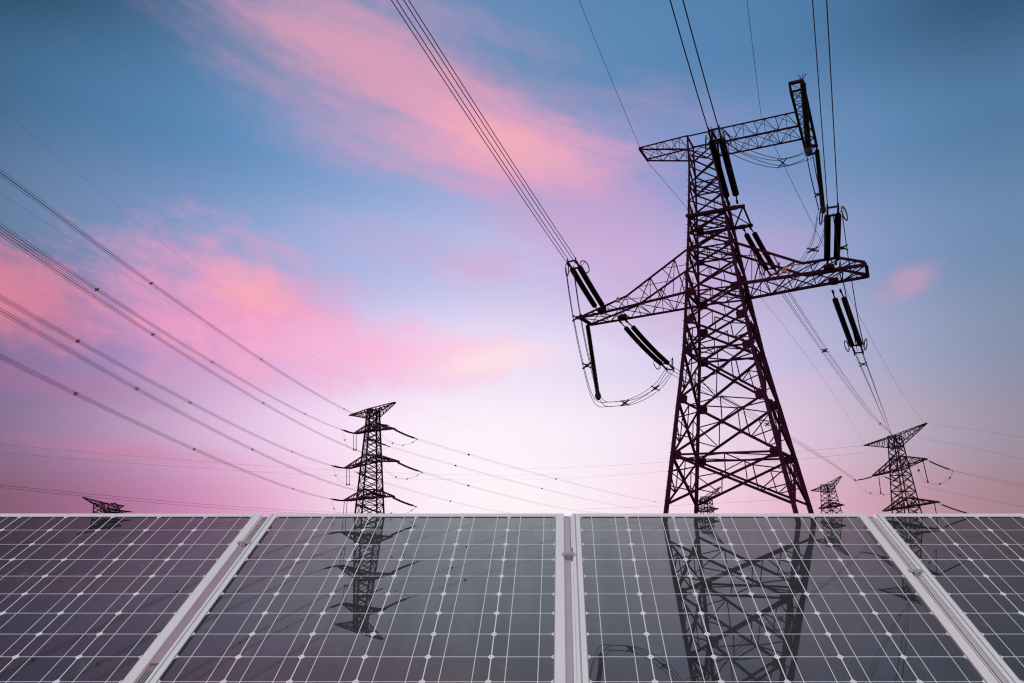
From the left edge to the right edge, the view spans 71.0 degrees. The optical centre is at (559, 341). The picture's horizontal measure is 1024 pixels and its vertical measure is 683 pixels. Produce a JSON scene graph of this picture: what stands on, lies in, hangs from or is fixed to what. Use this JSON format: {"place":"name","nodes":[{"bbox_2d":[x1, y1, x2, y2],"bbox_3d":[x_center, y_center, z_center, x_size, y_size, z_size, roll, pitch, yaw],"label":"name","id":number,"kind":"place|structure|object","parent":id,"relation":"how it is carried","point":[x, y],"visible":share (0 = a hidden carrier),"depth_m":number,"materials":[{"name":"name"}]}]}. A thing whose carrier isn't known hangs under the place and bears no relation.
{"place":"outdoors","nodes":[
{"label":"outdoors","id":0,"kind":"place"},
{"bbox_2d":[0,487,289,512],"bbox_3d":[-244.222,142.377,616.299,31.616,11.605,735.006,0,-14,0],"label":"distant wire","id":1,"kind":"object","parent":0,"point":[129,500],"visible":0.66,"depth_m":379.73,"materials":[{"name":"metal"}]},
{"bbox_2d":[2,485,366,512],"bbox_3d":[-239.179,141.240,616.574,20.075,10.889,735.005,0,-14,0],"label":"distant wire","id":2,"kind":"object","parent":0,"point":[160,500],"visible":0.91,"depth_m":400.64,"materials":[{"name":"metal"}]},
{"bbox_2d":[9,453,440,479],"bbox_3d":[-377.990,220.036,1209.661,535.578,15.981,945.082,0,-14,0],"label":"distant wire","id":3,"kind":"object","parent":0,"point":[206,468],"visible":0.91,"depth_m":986.93,"materials":[{"name":"metal"}]},
{"bbox_2d":[1,444,553,474],"bbox_3d":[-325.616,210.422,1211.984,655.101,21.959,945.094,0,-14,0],"label":"distant wire","id":4,"kind":"object","parent":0,"point":[228,463],"visible":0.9,"depth_m":978.74,"materials":[{"name":"metal"}]},
{"bbox_2d":[0,0,1023,513],"label":"sky","id":5,"kind":"structure","parent":0,"point":[310,160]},
{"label":"tension insulator","id":6,"kind":"object","parent":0,"visible":0},
{"bbox_2d":[0,356,322,497],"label":"conductor bundle","id":7,"kind":"object","parent":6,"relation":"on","point":[75,394],"visible":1,"depth_m":139.80,"materials":[{"name":"metal"}]},
{"label":"ground","id":8,"kind":"structure","parent":0,"visible":0},
{"bbox_2d":[82,497,131,512],"bbox_3d":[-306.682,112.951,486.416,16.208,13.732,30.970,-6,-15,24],"label":"transmission tower","id":9,"kind":"structure","parent":8,"relation":"on","point":[102,507],"depth_m":485.81,"materials":[{"name":"metal"}]},
{"bbox_2d":[344,402,399,512],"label":"transmission tower","id":10,"kind":"structure","parent":8,"relation":"on","point":[363,497],"depth_m":406.74,"materials":[{"name":"metal"}]},
{"bbox_2d":[7,197,348,414],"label":"earth wire","id":11,"kind":"object","parent":10,"relation":"attached to","point":[145,287],"visible":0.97,"depth_m":167.19,"materials":[{"name":"metal"}]},
{"bbox_2d":[5,112,379,395],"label":"earth wire","id":12,"kind":"object","parent":10,"relation":"attached to","point":[168,247],"visible":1,"depth_m":171.39,"materials":[{"name":"metal"}]},
{"bbox_2d":[392,497,416,506],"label":"tension insulator","id":13,"kind":"object","parent":10,"relation":"attached to","point":[401,501],"visible":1,"depth_m":392.13,"materials":[{"name":"black ceramic"}]},
{"bbox_2d":[394,429,416,438],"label":"tension insulator","id":14,"kind":"object","parent":10,"relation":"attached to","point":[398,431],"visible":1,"depth_m":400.70,"materials":[{"name":"black ceramic"}]},
{"bbox_2d":[418,440,656,501],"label":"conductor bundle","id":15,"kind":"object","parent":14,"relation":"attached to","point":[530,472],"visible":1,"depth_m":551.52,"materials":[{"name":"metal"}]},
{"bbox_2d":[397,462,422,472],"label":"tension insulator","id":16,"kind":"object","parent":10,"relation":"attached to","point":[401,464],"visible":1,"depth_m":396.71,"materials":[{"name":"black ceramic"}]},
{"bbox_2d":[424,472,596,512],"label":"conductor bundle","id":17,"kind":"object","parent":16,"relation":"attached to","point":[495,492],"visible":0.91,"depth_m":507.24,"materials":[{"name":"metal"}]},
{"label":"tension insulator","id":18,"kind":"object","parent":10,"relation":"attached to","visible":0},
{"bbox_2d":[0,295,329,465],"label":"conductor bundle","id":19,"kind":"object","parent":18,"relation":"attached to","point":[78,340],"visible":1,"depth_m":137.60,"materials":[{"name":"metal"}]},
{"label":"tension insulator","id":20,"kind":"object","parent":10,"relation":"attached to","visible":0},
{"bbox_2d":[0,308,364,492],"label":"conductor bundle","id":21,"kind":"object","parent":20,"relation":"attached to","point":[136,389],"visible":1,"depth_m":135.59,"materials":[{"name":"metal"}]},
{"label":"tension insulator","id":22,"kind":"object","parent":10,"relation":"attached to","visible":0},
{"bbox_2d":[394,447,629,507],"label":"conductor bundle","id":23,"kind":"object","parent":22,"relation":"attached to","point":[501,477],"visible":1,"depth_m":586.40,"materials":[{"name":"metal"}]},
{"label":"tension insulator","id":24,"kind":"object","parent":10,"relation":"attached to","visible":0},
{"bbox_2d":[379,480,507,512],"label":"conductor bundle","id":25,"kind":"object","parent":24,"relation":"attached to","point":[434,496],"visible":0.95,"depth_m":539.98,"materials":[{"name":"metal"}]},
{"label":"tension insulator","id":26,"kind":"object","parent":10,"relation":"attached to","visible":0},
{"bbox_2d":[0,169,372,421],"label":"conductor bundle","id":27,"kind":"object","parent":26,"relation":"attached to","point":[151,282],"visible":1,"depth_m":138.76,"materials":[{"name":"metal"}]},
{"bbox_2d":[698,487,720,512],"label":"transmission tower","id":28,"kind":"structure","parent":8,"relation":"on","point":[711,509],"depth_m":1067.69,"materials":[{"name":"metal"}]},
{"bbox_2d":[579,72,869,512],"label":"transmission tower","id":29,"kind":"structure","parent":8,"relation":"on","point":[759,358],"depth_m":111.19,"materials":[{"name":"metal"}]},
{"bbox_2d":[565,257,605,311],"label":"tension insulator","id":30,"kind":"object","parent":29,"relation":"attached to","point":[589,284],"visible":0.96,"depth_m":110.86,"materials":[{"name":"black ceramic"}]},
{"bbox_2d":[391,0,574,263],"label":"conductor bundle","id":31,"kind":"object","parent":30,"relation":"attached to","point":[480,119],"visible":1,"depth_m":83.08,"materials":[{"name":"metal"}]},
{"bbox_2d":[586,323,600,399],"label":"jumper insulator","id":32,"kind":"object","parent":29,"relation":"hanging from","point":[590,345],"visible":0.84,"depth_m":119.92,"materials":[{"name":"black ceramic"}]},
{"bbox_2d":[566,266,673,406],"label":"jumper cable","id":33,"kind":"object","parent":32,"relation":"hanging from","point":[589,363],"visible":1,"depth_m":115.19,"materials":[{"name":"metal"}]},
{"bbox_2d":[579,1,639,146],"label":"earth wire","id":34,"kind":"object","parent":29,"relation":"attached to","point":[608,72],"visible":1,"depth_m":108.60,"materials":[{"name":"metal"}]},
{"bbox_2d":[619,320,674,371],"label":"tension insulator","id":35,"kind":"object","parent":29,"relation":"attached to","point":[660,359],"visible":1,"depth_m":127.11,"materials":[{"name":"black ceramic"}]},
{"bbox_2d":[668,367,855,480],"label":"conductor bundle","id":36,"kind":"object","parent":35,"relation":"attached to","point":[760,420],"visible":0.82,"depth_m":199.95,"materials":[{"name":"metal"}]},
{"bbox_2d":[705,125,738,204],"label":"tension insulator","id":37,"kind":"object","parent":29,"relation":"attached to","point":[719,169],"visible":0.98,"depth_m":104.91,"materials":[{"name":"black ceramic"}]},
{"bbox_2d":[669,0,718,129],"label":"conductor bundle","id":38,"kind":"object","parent":37,"relation":"attached to","point":[698,59],"visible":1,"depth_m":91.20,"materials":[{"name":"metal"}]},
{"bbox_2d":[710,127,812,168],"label":"jumper cable","id":39,"kind":"object","parent":37,"relation":"attached to","point":[758,153],"visible":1,"depth_m":100.74,"materials":[{"name":"metal"}]},
{"bbox_2d":[747,3,761,117],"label":"earth wire","id":40,"kind":"object","parent":29,"relation":"attached to","point":[753,55],"visible":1,"depth_m":102.82,"materials":[{"name":"metal"}]},
{"bbox_2d":[743,227,779,275],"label":"tension insulator","id":41,"kind":"object","parent":29,"relation":"attached to","point":[755,235],"visible":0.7,"depth_m":121.99,"materials":[{"name":"black ceramic"}]},
{"bbox_2d":[768,213,823,276],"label":"jumper cable","id":42,"kind":"object","parent":41,"relation":"attached to","point":[811,249],"visible":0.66,"depth_m":121.85,"materials":[{"name":"metal"}]},
{"bbox_2d":[772,274,888,430],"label":"conductor bundle","id":43,"kind":"object","parent":41,"relation":"attached to","point":[824,350],"visible":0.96,"depth_m":186.39,"materials":[{"name":"metal"}]},
{"bbox_2d":[800,82,811,155],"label":"jumper insulator","id":44,"kind":"object","parent":29,"relation":"hanging from","point":[807,136],"visible":1,"depth_m":102.22,"materials":[{"name":"black ceramic"}]},
{"bbox_2d":[807,152,823,210],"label":"jumper cable","id":45,"kind":"object","parent":44,"relation":"hanging from","point":[817,194],"visible":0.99,"depth_m":109.91,"materials":[{"name":"metal"}]},
{"bbox_2d":[815,149,825,213],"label":"jumper insulator","id":46,"kind":"object","parent":29,"relation":"hanging from","point":[818,167],"visible":0.89,"depth_m":120.19,"materials":[{"name":"black ceramic"}]},
{"bbox_2d":[819,203,847,265],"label":"tension insulator","id":47,"kind":"object","parent":29,"relation":"attached to","point":[827,229],"visible":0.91,"depth_m":95.87,"materials":[{"name":"black ceramic"}]},
{"bbox_2d":[812,0,837,209],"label":"conductor bundle","id":48,"kind":"object","parent":47,"relation":"attached to","point":[831,98],"visible":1,"depth_m":76.66,"materials":[{"name":"metal"}]},
{"bbox_2d":[833,212,864,350],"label":"jumper cable","id":49,"kind":"object","parent":47,"relation":"attached to","point":[841,248],"visible":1,"depth_m":101.57,"materials":[{"name":"metal"}]},
{"bbox_2d":[768,134,916,413],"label":"earth wire","id":50,"kind":"object","parent":29,"relation":"attached to","point":[823,245],"visible":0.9,"depth_m":152.03,"materials":[{"name":"metal"}]},
{"bbox_2d":[831,289,867,355],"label":"tension insulator","id":51,"kind":"object","parent":29,"relation":"attached to","point":[855,331],"visible":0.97,"depth_m":114.38,"materials":[{"name":"black ceramic"}]},
{"bbox_2d":[856,354,890,430],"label":"conductor bundle","id":52,"kind":"object","parent":51,"relation":"attached to","point":[869,385],"visible":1,"depth_m":159.06,"materials":[{"name":"metal"}]},
{"bbox_2d":[810,476,844,512],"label":"transmission tower","id":53,"kind":"structure","parent":8,"relation":"on","point":[828,502],"depth_m":876.73,"materials":[{"name":"metal"}]},
{"bbox_2d":[864,423,940,512],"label":"transmission tower","id":54,"kind":"structure","parent":8,"relation":"on","point":[901,467],"depth_m":525.61,"materials":[{"name":"metal"}]},
{"bbox_2d":[531,446,854,468],"bbox_3d":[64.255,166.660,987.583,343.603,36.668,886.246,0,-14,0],"label":"distant wire","id":55,"kind":"object","parent":54,"relation":"attached to","point":[713,458],"visible":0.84,"depth_m":722.62,"materials":[{"name":"metal"}]},
{"bbox_2d":[539,453,857,479],"bbox_3d":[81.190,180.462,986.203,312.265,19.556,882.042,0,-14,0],"label":"distant wire","id":56,"kind":"object","parent":54,"relation":"attached to","point":[721,466],"visible":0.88,"depth_m":724.76,"materials":[{"name":"metal"}]},
{"bbox_2d":[647,161,862,441],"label":"earth wire","id":57,"kind":"object","parent":54,"relation":"attached to","point":[747,280],"visible":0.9,"depth_m":205.43,"materials":[{"name":"metal"}]},
{"bbox_2d":[927,460,952,470],"bbox_3d":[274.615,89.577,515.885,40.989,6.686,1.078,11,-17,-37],"label":"tension insulator","id":58,"kind":"object","parent":54,"relation":"attached to","point":[939,465],"visible":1,"depth_m":514.99,"materials":[{"name":"black ceramic"}]},
{"bbox_2d":[938,503,965,512],"bbox_3d":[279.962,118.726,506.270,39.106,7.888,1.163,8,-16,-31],"label":"tension insulator","id":59,"kind":"object","parent":54,"relation":"attached to","point":[952,508],"visible":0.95,"depth_m":504.41,"materials":[{"name":"black ceramic"}]},
{"bbox_3d":[0.029,1.763,1.058,4.078,1.669,0.462,0,-14,0],"label":"panel rack","id":60,"kind":"object","parent":8,"relation":"on","visible":0},
{"bbox_2d":[136,517,267,682],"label":"mounting rail","id":61,"kind":"object","parent":60,"relation":"attached to","point":[174,636],"visible":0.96,"depth_m":1.96,"materials":[{"name":"metal"}]},
{"bbox_2d":[0,513,261,682],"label":"solar panel","id":62,"kind":"object","parent":61,"relation":"attached to","point":[99,597],"visible":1,"depth_m":2.05,"materials":[{"name":"black glass"}]},
{"bbox_2d":[145,513,565,682],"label":"solar panel","id":63,"kind":"object","parent":60,"relation":"on","point":[386,598],"visible":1,"depth_m":1.96,"materials":[{"name":"black glass"}]},
{"bbox_2d":[562,515,576,682],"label":"mounting rail","id":64,"kind":"object","parent":60,"relation":"attached to","point":[568,554],"visible":0.99,"depth_m":1.96,"materials":[{"name":"metal"}]},
{"bbox_2d":[572,513,997,682],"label":"solar panel","id":65,"kind":"object","parent":60,"relation":"on","point":[753,598],"visible":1,"depth_m":1.96,"materials":[{"name":"black glass"}]},
{"bbox_2d":[868,517,1007,682],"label":"mounting rail","id":66,"kind":"object","parent":60,"relation":"attached to","point":[982,656],"visible":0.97,"depth_m":1.96,"materials":[{"name":"metal"}]},
{"bbox_2d":[873,513,1023,682],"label":"solar panel","id":67,"kind":"object","parent":66,"relation":"attached to","point":[971,565],"visible":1,"depth_m":2.13,"materials":[{"name":"black glass"}]},
{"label":"tension insulator","id":68,"kind":"object","parent":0,"visible":0},
{"bbox_2d":[0,223,340,429],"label":"conductor bundle","id":69,"kind":"object","parent":68,"relation":"hanging from","point":[96,290],"visible":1,"depth_m":135.10,"materials":[{"name":"metal"}]},
{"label":"tension insulator","id":70,"kind":"object","parent":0,"visible":0},
{"bbox_2d":[0,229,374,455],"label":"conductor bundle","id":71,"kind":"object","parent":70,"relation":"attached to","point":[145,327],"visible":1,"depth_m":132.61,"materials":[{"name":"metal"}]}
]}

